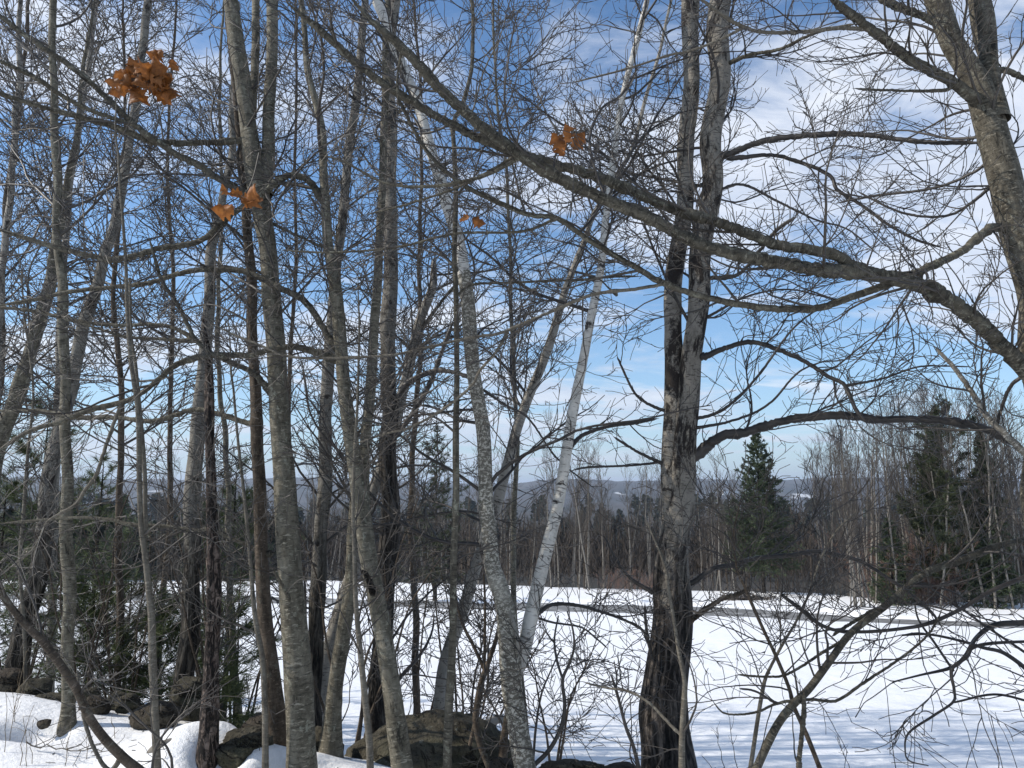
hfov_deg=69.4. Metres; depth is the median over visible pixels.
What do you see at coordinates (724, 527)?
bare tree
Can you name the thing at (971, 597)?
spruce tree
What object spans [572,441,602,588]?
bare tree
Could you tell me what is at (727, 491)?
farm building
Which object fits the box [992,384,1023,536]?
bare tree
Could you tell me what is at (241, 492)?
bare tree
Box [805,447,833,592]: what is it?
bare tree
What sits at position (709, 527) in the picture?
bare tree
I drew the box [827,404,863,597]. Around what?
bare tree
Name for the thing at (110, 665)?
shrub
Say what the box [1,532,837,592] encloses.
undergrowth
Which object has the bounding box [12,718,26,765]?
dry stalk
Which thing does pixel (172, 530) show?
bare tree
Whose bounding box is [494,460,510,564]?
bare tree
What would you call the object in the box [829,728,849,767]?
dry stalk
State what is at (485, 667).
shrub
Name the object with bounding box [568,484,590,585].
bare tree
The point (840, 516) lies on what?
bare tree
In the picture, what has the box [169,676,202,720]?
boulder
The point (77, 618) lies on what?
shrub
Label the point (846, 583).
undergrowth
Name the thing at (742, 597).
brush pile
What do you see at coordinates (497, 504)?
birch tree
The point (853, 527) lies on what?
bare tree
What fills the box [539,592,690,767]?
sapling
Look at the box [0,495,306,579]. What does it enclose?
conifer grove
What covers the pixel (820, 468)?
bare tree
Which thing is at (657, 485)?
bare tree
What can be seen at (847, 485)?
bare tree
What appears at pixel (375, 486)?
birch tree
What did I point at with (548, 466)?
bare tree
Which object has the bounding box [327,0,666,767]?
sapling
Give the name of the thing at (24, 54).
maple tree
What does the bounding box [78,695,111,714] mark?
boulder
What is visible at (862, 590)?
bare tree
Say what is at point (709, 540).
bare tree
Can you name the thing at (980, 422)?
bare tree
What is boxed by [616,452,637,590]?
birch tree
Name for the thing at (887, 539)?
spruce tree
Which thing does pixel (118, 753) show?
sapling
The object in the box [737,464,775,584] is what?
bare tree
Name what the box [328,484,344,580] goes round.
bare tree
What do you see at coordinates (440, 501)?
bare tree
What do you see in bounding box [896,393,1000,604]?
pine tree
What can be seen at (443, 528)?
bare tree
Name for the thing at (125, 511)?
spruce tree
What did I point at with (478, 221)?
leaf cluster
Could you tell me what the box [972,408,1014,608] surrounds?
bare tree
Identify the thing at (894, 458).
bare tree
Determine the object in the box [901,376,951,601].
bare tree
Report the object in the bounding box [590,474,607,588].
bare tree
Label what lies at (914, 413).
bare tree
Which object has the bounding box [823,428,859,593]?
bare tree
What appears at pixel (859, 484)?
bare tree
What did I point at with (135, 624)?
pine tree
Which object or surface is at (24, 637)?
sapling
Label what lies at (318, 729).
boulder
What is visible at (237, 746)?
boulder
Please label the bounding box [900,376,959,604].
bare tree
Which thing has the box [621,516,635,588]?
bare tree
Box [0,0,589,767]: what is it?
maple tree
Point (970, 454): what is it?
bare tree
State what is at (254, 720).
boulder
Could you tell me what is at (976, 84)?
maple tree
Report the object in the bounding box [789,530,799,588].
bare tree
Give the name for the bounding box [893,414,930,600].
bare tree
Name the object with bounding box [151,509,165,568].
bare tree
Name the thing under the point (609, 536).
bare tree
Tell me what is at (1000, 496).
bare tree
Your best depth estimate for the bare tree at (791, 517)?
60.87 m
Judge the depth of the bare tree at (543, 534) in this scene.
66.02 m
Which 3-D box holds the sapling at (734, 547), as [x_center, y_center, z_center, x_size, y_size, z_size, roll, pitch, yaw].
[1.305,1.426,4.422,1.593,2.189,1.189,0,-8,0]
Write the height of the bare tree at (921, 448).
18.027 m
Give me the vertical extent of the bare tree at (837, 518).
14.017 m
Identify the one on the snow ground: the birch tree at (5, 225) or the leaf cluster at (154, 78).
the birch tree at (5, 225)
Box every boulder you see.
[0,668,22,692]
[16,678,52,694]
[35,692,61,700]
[36,719,51,729]
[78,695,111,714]
[84,687,100,698]
[107,691,125,710]
[114,693,141,713]
[128,700,183,729]
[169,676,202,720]
[214,725,273,767]
[240,713,261,727]
[315,726,343,751]
[344,709,511,767]
[488,757,513,767]
[539,758,607,767]
[605,761,634,767]
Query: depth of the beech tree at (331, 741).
5.03 m
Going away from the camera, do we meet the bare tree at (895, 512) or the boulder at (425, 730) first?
the boulder at (425, 730)
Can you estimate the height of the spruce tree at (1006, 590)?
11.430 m
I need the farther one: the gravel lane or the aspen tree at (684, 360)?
the gravel lane
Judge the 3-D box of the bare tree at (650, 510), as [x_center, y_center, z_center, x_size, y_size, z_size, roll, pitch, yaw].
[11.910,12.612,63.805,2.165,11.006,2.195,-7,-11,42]
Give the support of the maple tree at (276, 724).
on the snow ground
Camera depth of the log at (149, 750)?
4.53 m
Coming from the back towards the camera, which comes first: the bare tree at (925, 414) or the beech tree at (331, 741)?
the bare tree at (925, 414)
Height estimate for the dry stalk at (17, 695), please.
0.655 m
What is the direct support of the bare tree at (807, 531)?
on the snow ground
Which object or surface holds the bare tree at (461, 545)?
on the snow ground
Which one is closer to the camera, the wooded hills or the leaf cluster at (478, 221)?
the leaf cluster at (478, 221)
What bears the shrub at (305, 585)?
on the snow ground
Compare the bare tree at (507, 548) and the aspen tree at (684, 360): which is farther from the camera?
the bare tree at (507, 548)
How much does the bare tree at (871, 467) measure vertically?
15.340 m
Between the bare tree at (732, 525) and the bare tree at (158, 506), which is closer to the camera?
the bare tree at (732, 525)
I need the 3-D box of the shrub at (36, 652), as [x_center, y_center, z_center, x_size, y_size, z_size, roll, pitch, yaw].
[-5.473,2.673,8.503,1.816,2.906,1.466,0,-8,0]
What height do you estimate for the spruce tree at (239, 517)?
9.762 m
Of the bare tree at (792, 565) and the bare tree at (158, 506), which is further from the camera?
the bare tree at (158, 506)
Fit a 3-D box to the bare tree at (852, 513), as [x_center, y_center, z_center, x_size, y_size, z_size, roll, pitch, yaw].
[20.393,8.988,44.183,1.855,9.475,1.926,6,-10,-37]
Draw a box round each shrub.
[0,436,204,691]
[0,489,98,682]
[31,430,230,697]
[77,423,324,703]
[152,480,309,721]
[171,496,524,741]
[222,488,369,695]
[315,473,528,727]
[375,474,547,725]
[407,471,575,767]
[431,561,641,761]
[754,506,1023,767]
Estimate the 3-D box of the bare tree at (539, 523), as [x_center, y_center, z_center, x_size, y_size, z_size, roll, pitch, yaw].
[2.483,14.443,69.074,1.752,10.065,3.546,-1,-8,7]
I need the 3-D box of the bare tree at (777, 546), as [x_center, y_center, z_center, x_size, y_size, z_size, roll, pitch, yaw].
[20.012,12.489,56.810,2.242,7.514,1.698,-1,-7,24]
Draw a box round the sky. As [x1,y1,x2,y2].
[0,0,1023,483]
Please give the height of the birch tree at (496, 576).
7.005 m
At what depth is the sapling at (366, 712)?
4.23 m
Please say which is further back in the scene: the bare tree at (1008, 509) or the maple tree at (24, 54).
the bare tree at (1008, 509)
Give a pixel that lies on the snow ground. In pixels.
(825, 742)
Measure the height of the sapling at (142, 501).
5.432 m
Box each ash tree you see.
[0,0,217,482]
[293,0,490,732]
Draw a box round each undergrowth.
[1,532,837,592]
[821,556,1023,605]
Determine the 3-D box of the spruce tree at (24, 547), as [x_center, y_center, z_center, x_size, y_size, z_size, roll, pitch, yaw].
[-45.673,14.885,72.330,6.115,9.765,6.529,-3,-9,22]
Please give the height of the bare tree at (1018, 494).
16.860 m
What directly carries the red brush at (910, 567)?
on the snow ground
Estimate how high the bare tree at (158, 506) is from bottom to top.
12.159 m
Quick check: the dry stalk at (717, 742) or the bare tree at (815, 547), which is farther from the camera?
the bare tree at (815, 547)
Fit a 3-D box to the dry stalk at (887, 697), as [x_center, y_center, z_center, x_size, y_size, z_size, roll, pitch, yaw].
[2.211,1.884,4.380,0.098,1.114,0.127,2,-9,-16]
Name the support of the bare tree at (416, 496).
on the snow ground
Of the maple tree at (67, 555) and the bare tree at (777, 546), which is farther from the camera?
the bare tree at (777, 546)
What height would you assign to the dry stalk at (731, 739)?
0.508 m
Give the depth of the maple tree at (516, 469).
9.75 m
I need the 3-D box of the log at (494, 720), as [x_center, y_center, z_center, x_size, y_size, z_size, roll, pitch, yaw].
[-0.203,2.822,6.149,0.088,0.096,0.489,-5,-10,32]
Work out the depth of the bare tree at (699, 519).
67.41 m
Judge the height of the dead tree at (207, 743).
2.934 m
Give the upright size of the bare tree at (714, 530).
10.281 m
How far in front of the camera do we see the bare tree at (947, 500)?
45.60 m
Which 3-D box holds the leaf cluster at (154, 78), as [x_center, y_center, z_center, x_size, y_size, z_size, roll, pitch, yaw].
[-1.715,-1.329,3.433,0.308,0.363,0.239,0,-8,0]
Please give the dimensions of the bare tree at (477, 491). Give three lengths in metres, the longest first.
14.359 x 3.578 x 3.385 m
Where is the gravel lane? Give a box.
[7,593,1023,627]
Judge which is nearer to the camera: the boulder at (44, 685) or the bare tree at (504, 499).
the boulder at (44, 685)
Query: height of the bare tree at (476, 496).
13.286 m
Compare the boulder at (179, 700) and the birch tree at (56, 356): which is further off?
the birch tree at (56, 356)
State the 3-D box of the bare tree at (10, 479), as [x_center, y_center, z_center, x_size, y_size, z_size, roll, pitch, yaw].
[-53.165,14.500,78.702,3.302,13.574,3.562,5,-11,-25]
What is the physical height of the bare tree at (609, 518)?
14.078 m
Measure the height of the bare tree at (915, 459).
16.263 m
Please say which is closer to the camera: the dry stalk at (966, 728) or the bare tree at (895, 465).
the dry stalk at (966, 728)
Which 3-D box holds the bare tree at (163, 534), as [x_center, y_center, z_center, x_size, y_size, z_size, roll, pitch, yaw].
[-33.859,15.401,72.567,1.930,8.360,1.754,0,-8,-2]
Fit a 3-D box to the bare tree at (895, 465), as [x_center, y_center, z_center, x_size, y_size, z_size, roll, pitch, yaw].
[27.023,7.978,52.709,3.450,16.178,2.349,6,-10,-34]
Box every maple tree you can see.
[0,0,136,453]
[0,0,207,736]
[0,0,256,692]
[0,0,382,746]
[0,0,438,767]
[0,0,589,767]
[54,0,248,698]
[102,0,1023,579]
[136,0,321,728]
[187,0,403,480]
[332,0,529,713]
[397,0,623,728]
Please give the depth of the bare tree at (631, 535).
61.35 m
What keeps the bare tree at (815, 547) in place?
on the snow ground
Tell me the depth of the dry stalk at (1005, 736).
4.35 m
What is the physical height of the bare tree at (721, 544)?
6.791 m
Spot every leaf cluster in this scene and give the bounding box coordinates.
[103,55,181,138]
[146,49,199,97]
[211,152,262,221]
[459,204,496,227]
[549,123,585,217]
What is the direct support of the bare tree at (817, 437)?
on the snow ground
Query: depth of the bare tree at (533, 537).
64.46 m
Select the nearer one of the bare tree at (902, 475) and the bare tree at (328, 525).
the bare tree at (902, 475)
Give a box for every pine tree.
[0,395,129,678]
[0,463,60,677]
[0,556,177,702]
[31,444,152,684]
[52,563,204,702]
[102,583,236,705]
[163,586,260,728]
[174,453,305,720]
[396,425,470,600]
[893,447,965,602]
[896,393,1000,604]
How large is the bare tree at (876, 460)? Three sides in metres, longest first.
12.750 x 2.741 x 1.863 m
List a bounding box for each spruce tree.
[1,513,59,581]
[94,494,143,580]
[178,503,224,580]
[225,489,273,580]
[716,432,804,591]
[865,517,920,605]
[956,509,1019,608]
[958,431,1023,607]
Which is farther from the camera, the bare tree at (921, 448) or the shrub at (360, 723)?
the bare tree at (921, 448)
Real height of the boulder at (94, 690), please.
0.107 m
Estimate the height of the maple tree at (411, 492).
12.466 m
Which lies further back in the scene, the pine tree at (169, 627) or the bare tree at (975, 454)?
the bare tree at (975, 454)
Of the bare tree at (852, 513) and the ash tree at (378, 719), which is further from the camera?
the bare tree at (852, 513)
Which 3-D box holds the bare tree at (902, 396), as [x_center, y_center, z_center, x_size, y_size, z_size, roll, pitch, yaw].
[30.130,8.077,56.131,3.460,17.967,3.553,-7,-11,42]
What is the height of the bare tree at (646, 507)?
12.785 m
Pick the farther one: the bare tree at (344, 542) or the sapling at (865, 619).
the bare tree at (344, 542)
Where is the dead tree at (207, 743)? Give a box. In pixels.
[179,319,221,767]
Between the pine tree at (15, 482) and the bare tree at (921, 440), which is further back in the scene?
the bare tree at (921, 440)
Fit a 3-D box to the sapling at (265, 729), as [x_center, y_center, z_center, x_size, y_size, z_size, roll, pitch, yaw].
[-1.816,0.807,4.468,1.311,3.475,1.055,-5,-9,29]
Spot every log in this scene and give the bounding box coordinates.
[146,738,171,753]
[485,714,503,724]
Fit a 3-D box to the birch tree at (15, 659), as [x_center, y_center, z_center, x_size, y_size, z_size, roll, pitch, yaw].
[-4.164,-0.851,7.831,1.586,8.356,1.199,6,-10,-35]
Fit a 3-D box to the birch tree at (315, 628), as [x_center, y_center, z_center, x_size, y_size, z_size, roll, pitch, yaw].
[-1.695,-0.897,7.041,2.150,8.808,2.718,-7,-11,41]
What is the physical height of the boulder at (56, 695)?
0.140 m
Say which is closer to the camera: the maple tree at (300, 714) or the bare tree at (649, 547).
the maple tree at (300, 714)
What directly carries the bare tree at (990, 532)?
on the snow ground
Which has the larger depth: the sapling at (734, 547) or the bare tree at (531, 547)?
the bare tree at (531, 547)
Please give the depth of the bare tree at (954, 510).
56.03 m
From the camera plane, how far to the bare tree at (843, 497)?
44.99 m
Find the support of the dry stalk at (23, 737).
on the snow ground
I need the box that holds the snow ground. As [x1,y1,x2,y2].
[0,580,1023,767]
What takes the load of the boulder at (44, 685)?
on the snow ground
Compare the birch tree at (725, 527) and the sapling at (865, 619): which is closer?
the sapling at (865, 619)
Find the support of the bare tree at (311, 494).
on the snow ground
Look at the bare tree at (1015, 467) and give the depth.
47.52 m
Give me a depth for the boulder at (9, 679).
6.27 m
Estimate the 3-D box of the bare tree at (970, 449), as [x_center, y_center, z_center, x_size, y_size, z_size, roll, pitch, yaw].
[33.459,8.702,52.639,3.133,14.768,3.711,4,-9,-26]
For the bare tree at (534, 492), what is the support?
on the snow ground
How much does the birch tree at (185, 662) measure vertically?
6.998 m
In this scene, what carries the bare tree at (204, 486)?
on the snow ground
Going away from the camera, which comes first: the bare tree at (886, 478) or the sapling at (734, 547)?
the sapling at (734, 547)
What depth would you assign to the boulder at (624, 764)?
4.34 m
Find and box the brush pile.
[711,588,782,600]
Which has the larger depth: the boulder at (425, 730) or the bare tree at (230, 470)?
the bare tree at (230, 470)
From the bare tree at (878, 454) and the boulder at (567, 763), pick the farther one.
the bare tree at (878, 454)
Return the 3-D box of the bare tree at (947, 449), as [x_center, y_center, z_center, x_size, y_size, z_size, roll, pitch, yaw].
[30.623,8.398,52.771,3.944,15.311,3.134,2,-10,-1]
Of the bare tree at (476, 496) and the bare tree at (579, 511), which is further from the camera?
the bare tree at (476, 496)
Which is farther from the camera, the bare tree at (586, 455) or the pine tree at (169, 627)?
the bare tree at (586, 455)
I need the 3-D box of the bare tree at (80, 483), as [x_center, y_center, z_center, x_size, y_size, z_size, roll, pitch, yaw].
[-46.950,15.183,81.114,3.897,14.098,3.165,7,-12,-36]
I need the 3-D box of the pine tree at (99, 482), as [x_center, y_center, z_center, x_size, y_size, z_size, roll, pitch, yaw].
[-7.105,3.302,12.663,2.331,4.726,2.058,-8,-11,44]
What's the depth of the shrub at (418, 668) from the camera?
8.09 m
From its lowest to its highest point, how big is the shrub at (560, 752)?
2.432 m
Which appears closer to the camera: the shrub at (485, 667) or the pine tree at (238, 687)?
the shrub at (485, 667)
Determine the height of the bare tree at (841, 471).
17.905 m
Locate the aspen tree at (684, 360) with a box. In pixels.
[460,0,1023,767]
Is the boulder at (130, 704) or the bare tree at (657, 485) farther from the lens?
the bare tree at (657, 485)
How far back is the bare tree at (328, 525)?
70.05 m
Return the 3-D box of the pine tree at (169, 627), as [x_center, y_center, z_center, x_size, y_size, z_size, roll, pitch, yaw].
[-3.751,3.146,7.963,1.624,2.044,1.388,0,-8,0]
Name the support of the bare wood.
on the wooded hills
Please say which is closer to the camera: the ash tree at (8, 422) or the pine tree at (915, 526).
the ash tree at (8, 422)
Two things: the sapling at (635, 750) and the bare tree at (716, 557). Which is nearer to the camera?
the sapling at (635, 750)
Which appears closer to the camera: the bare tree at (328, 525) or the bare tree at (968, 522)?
the bare tree at (968, 522)
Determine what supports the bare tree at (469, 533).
on the snow ground
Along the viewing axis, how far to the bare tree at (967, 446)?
55.12 m
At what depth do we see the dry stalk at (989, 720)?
4.36 m
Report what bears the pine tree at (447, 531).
on the snow ground
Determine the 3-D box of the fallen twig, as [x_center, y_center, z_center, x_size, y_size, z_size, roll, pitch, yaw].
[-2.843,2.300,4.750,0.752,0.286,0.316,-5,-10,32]
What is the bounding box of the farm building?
[722,489,737,494]
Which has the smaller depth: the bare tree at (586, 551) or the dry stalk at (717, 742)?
the dry stalk at (717, 742)
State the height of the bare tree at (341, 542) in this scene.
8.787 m
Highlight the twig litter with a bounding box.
[0,694,348,767]
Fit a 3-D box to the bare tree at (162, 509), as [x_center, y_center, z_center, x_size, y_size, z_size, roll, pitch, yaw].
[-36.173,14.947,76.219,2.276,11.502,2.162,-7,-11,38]
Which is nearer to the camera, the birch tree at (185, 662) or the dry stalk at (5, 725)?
the dry stalk at (5, 725)
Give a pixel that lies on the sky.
(646, 364)
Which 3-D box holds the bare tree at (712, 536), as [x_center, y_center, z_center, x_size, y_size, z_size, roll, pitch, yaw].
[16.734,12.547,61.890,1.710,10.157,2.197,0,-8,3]
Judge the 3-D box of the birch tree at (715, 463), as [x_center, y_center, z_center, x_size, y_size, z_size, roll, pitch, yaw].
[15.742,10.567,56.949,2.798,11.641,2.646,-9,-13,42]
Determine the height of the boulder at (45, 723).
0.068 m
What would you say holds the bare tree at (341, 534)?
on the snow ground
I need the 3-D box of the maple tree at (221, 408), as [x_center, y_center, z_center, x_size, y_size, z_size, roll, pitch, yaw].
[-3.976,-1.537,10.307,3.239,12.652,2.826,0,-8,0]
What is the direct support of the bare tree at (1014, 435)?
on the snow ground
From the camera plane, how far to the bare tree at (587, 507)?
64.20 m
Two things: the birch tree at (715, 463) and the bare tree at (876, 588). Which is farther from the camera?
the birch tree at (715, 463)
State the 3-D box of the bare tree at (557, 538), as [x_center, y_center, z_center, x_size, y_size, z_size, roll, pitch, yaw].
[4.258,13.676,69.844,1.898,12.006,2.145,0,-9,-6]
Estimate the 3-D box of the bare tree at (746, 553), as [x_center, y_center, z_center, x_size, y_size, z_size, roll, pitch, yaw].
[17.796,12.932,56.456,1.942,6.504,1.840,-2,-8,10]
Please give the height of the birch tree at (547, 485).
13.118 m
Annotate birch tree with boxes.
[0,0,135,408]
[0,0,219,691]
[3,0,201,682]
[138,1,307,721]
[174,0,490,726]
[250,0,768,767]
[291,208,566,720]
[399,0,780,709]
[534,439,555,588]
[557,431,598,589]
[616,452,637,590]
[706,447,726,592]
[713,469,739,591]
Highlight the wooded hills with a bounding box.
[0,476,1023,602]
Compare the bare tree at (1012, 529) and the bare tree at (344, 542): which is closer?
the bare tree at (1012, 529)
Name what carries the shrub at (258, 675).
on the snow ground
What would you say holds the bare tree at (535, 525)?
on the snow ground
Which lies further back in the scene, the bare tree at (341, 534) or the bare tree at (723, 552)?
the bare tree at (341, 534)
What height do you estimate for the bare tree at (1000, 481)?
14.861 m
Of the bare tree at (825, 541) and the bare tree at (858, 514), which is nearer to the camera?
the bare tree at (858, 514)
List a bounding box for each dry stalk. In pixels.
[4,691,6,751]
[9,650,27,734]
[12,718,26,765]
[20,706,33,764]
[711,722,724,766]
[727,711,737,767]
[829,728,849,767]
[871,621,895,767]
[951,698,977,767]
[969,676,1002,767]
[993,712,1016,767]
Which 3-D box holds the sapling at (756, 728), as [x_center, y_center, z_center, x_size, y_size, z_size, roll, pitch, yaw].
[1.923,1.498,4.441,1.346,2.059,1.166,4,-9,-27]
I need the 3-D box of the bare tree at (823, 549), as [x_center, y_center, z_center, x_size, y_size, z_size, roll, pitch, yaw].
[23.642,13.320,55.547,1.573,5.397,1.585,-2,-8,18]
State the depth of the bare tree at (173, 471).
76.99 m
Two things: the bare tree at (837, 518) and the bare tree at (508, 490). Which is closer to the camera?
the bare tree at (837, 518)
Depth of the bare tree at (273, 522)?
80.71 m
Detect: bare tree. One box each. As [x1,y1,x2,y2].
[3,458,30,559]
[73,461,97,514]
[148,474,166,557]
[149,463,166,570]
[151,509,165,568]
[153,443,183,510]
[155,502,174,580]
[157,505,164,573]
[159,492,181,557]
[179,456,218,509]
[216,451,239,504]
[230,447,246,510]
[232,472,252,521]
[268,494,274,550]
[299,473,315,580]
[302,436,318,546]
[307,450,338,578]
[312,497,345,551]
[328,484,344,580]
[329,474,348,580]
[333,486,347,580]
[333,512,348,580]
[336,498,347,580]
[399,429,425,577]
[402,445,422,583]
[430,455,451,583]
[437,509,450,584]
[458,509,467,581]
[459,496,473,572]
[459,522,468,581]
[461,474,480,570]
[462,434,494,549]
[466,449,479,583]
[491,436,509,584]
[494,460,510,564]
[498,497,510,582]
[498,506,505,573]
[500,443,520,585]
[519,513,536,578]
[522,485,545,550]
[525,504,542,585]
[528,491,544,582]
[534,488,545,558]
[539,409,566,587]
[540,496,549,586]
[549,467,567,586]
[556,423,594,586]
[566,469,582,586]
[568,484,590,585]
[569,444,591,588]
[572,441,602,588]
[572,457,599,587]
[577,450,599,582]
[578,511,597,588]
[589,432,615,588]
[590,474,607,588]
[592,504,612,565]
[595,487,615,588]
[614,448,655,586]
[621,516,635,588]
[624,483,644,588]
[636,448,660,586]
[638,468,658,583]
[640,511,652,583]
[649,447,660,532]
[654,466,660,532]
[695,465,709,590]
[696,518,712,590]
[697,499,708,590]
[700,475,716,590]
[701,475,722,590]
[701,501,723,590]
[706,485,723,583]
[711,527,720,590]
[712,473,740,590]
[712,523,724,584]
[713,519,728,590]
[724,470,741,588]
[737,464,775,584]
[737,515,758,586]
[766,503,787,592]
[781,488,797,590]
[788,526,798,592]
[789,505,817,591]
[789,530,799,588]
[793,436,825,586]
[794,448,830,592]
[801,521,817,594]
[804,431,832,586]
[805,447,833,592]
[809,411,841,590]
[812,420,848,595]
[813,517,829,592]
[816,447,867,605]
[816,525,833,588]
[820,426,858,605]
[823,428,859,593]
[824,428,861,604]
[825,423,874,606]
[826,401,859,596]
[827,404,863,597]
[827,449,870,606]
[836,456,871,603]
[840,454,862,605]
[841,420,882,589]
[848,423,869,585]
[850,422,882,597]
[851,384,899,598]
[853,423,890,601]
[855,378,900,583]
[858,425,887,603]
[860,396,904,605]
[861,409,885,570]
[862,392,908,587]
[875,405,919,599]
[877,388,917,551]
[877,404,933,602]
[879,378,926,596]
[879,383,912,597]
[890,431,916,597]
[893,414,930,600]
[895,404,926,541]
[896,398,927,597]
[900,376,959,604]
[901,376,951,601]
[901,385,966,601]
[903,384,944,551]
[907,379,957,548]
[916,397,970,601]
[920,378,988,607]
[920,380,962,494]
[929,368,976,607]
[942,427,967,600]
[946,372,1020,600]
[955,404,1012,492]
[956,380,1019,608]
[956,392,1007,602]
[956,393,985,530]
[963,395,999,594]
[967,399,1007,601]
[968,386,1023,552]
[968,395,1016,605]
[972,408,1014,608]
[973,381,1023,500]
[974,418,1020,600]
[979,415,1023,607]
[985,394,1021,604]
[988,415,1023,605]
[989,392,1023,534]
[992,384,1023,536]
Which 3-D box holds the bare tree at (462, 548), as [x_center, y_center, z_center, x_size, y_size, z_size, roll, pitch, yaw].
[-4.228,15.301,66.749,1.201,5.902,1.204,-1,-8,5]
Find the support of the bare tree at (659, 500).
on the snow ground
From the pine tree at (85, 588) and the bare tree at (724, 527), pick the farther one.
the bare tree at (724, 527)
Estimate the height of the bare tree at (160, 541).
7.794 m
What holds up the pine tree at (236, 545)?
on the snow ground
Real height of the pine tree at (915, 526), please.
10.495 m
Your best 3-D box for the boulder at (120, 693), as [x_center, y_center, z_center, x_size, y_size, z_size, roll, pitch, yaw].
[-3.220,2.592,6.011,0.165,0.181,0.148,0,-8,0]
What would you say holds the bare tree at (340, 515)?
on the snow ground
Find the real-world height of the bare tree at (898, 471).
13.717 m
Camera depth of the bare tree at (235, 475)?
78.15 m
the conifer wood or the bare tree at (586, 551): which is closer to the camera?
the bare tree at (586, 551)
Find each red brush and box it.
[596,563,652,590]
[808,524,978,605]
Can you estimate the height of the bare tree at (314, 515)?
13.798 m
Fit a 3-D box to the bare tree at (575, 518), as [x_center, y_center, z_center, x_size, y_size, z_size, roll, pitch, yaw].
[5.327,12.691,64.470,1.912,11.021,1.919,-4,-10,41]
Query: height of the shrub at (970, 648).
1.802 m
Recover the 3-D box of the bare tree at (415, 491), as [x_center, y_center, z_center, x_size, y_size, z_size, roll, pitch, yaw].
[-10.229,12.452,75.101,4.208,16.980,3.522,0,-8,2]
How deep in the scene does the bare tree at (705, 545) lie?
66.94 m
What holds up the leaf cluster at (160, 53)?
hanging from the maple tree at (976, 84)
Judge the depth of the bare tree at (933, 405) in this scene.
57.84 m
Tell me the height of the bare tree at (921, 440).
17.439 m
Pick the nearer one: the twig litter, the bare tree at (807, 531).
the twig litter
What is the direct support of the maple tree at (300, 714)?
on the snow ground
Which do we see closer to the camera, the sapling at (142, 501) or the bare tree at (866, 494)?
the sapling at (142, 501)
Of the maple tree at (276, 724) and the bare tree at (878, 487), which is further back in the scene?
the bare tree at (878, 487)
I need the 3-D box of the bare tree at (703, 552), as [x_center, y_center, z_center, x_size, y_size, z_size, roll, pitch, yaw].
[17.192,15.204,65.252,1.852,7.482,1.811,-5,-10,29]
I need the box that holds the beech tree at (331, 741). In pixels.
[208,87,544,757]
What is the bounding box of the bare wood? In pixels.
[0,495,1023,580]
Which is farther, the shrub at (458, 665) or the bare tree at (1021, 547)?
the bare tree at (1021, 547)
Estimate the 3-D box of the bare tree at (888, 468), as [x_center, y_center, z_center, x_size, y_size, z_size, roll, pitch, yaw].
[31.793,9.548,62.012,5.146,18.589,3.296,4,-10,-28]
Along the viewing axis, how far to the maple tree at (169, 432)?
11.70 m
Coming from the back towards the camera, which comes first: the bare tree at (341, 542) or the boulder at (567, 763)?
the bare tree at (341, 542)
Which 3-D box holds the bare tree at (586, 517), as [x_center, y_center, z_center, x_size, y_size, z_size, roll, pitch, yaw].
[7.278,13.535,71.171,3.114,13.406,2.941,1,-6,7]
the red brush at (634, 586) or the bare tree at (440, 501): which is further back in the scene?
the bare tree at (440, 501)
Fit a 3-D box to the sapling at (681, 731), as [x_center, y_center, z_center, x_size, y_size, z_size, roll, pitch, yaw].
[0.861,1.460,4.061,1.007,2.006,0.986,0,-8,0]
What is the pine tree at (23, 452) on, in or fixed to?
on the snow ground
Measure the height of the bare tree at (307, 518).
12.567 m
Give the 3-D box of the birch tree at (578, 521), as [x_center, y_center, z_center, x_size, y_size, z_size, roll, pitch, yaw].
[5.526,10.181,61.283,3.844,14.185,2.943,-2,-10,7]
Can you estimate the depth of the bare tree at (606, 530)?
71.42 m
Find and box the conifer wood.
[0,491,1019,563]
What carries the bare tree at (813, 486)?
on the snow ground
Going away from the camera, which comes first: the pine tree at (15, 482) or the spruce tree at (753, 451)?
the pine tree at (15, 482)
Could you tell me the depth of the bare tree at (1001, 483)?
54.60 m
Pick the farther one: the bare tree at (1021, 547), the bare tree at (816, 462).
the bare tree at (816, 462)
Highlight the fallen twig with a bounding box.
[27,708,124,765]
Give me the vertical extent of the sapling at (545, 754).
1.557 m
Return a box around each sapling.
[0,0,316,767]
[0,127,130,681]
[0,466,295,767]
[108,254,324,767]
[222,179,486,767]
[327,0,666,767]
[434,544,685,766]
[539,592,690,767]
[576,467,773,767]
[584,413,1023,767]
[597,435,871,767]
[695,463,957,767]
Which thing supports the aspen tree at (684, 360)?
on the snow ground
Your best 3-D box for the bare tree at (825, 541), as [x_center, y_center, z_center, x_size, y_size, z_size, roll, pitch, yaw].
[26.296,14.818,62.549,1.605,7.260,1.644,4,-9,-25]
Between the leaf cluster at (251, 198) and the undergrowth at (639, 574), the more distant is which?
the undergrowth at (639, 574)
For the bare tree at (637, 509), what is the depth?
69.13 m
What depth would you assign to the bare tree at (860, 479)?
61.21 m
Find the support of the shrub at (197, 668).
on the snow ground
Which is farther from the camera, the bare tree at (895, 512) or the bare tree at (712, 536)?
the bare tree at (712, 536)
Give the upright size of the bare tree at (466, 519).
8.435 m
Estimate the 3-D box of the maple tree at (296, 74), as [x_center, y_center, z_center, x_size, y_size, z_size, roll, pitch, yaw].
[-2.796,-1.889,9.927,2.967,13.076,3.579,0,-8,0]
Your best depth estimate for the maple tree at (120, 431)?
8.37 m
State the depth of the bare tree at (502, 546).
65.23 m
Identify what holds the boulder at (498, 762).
on the snow ground
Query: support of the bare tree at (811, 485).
on the snow ground
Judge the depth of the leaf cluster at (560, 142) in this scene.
3.47 m
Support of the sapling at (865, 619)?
on the snow ground
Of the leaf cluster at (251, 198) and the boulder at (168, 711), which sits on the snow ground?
the boulder at (168, 711)

